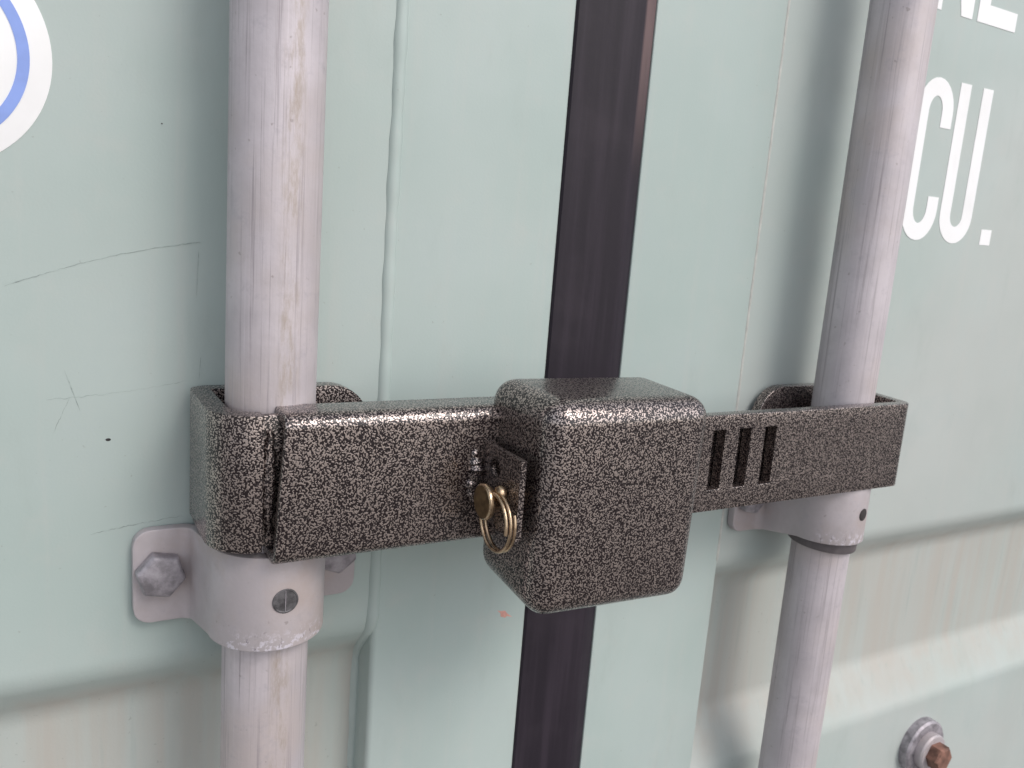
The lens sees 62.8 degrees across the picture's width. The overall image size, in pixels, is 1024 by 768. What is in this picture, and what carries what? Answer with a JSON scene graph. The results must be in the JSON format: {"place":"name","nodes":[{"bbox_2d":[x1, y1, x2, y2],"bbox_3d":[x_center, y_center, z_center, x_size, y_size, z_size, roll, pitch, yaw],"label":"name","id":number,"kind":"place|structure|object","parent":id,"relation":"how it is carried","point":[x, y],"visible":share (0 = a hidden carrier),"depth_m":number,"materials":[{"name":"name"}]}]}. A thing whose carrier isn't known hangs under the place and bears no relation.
{"place":"outdoors","nodes":[
{"label":"outdoors","id":0,"kind":"place"},
{"label":"ground","id":1,"kind":"structure","parent":0,"visible":0},
{"bbox_2d":[0,0,575,767],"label":"container door leaf","id":2,"kind":"object","parent":1,"relation":"on","point":[130,602],"visible":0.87,"depth_m":0.35,"materials":[{"name":"green paint"}]},
{"bbox_2d":[0,0,51,151],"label":"round sticker","id":3,"kind":"object","parent":2,"relation":"attached to","point":[25,64],"visible":1,"depth_m":0.29,"materials":[{"name":"white plastic"}]},
{"bbox_2d":[0,0,396,767],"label":"door panel","id":4,"kind":"structure","parent":2,"relation":"in","point":[85,682],"depth_m":0.33,"materials":[{"name":"green paint"}]},
{"bbox_2d":[220,0,328,767],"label":"locking rod","id":5,"kind":"object","parent":2,"relation":"attached to","point":[277,91],"visible":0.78,"depth_m":0.30,"materials":[{"name":"grey metal"}]},
{"bbox_2d":[511,0,1023,767],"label":"container door leaf","id":6,"kind":"object","parent":1,"relation":"on","point":[705,152],"visible":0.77,"depth_m":0.51,"materials":[{"name":"green paint"}]},
{"bbox_2d":[758,0,938,767],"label":"locking rod","id":7,"kind":"object","parent":6,"relation":"attached to","point":[898,38],"visible":0.71,"depth_m":0.47,"materials":[{"name":"grey metal"}]},
{"bbox_2d":[692,383,908,512],"bbox_3d":[0.117,0.033,0.457,0.237,0.052,0.054,-2,12,-30],"label":"slotted bar","id":8,"kind":"object","parent":7,"relation":"attached to","point":[780,442],"visible":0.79,"depth_m":0.45,"materials":[{"name":"metal"}]},
{"bbox_2d":[190,377,706,613],"bbox_3d":[-0.026,0.040,0.350,0.210,0.090,0.078,3,11,-9],"label":"container lock","id":9,"kind":"object","parent":8,"relation":"attached to","point":[596,478],"visible":0.98,"depth_m":0.32,"materials":[{"name":"metal"}]},
{"bbox_2d":[474,483,506,519],"bbox_3d":[-0.006,0.045,0.328,0.012,0.015,0.016,-2,12,-30],"label":"brass pin","id":10,"kind":"object","parent":9,"relation":"attached to","point":[487,505],"visible":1,"depth_m":0.32,"materials":[{"name":"gold metal"}]},
{"bbox_2d":[479,492,516,553],"bbox_3d":[-0.006,0.053,0.323,0.005,0.024,0.024,-2,12,-30],"label":"split ring","id":11,"kind":"object","parent":10,"relation":"hanging from","point":[494,548],"visible":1,"depth_m":0.32,"materials":[{"name":"gold metal"}]},
{"bbox_2d":[690,0,1023,767],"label":"door panel","id":12,"kind":"structure","parent":6,"relation":"in","point":[931,621],"depth_m":0.58,"materials":[{"name":"green paint"}]}
]}

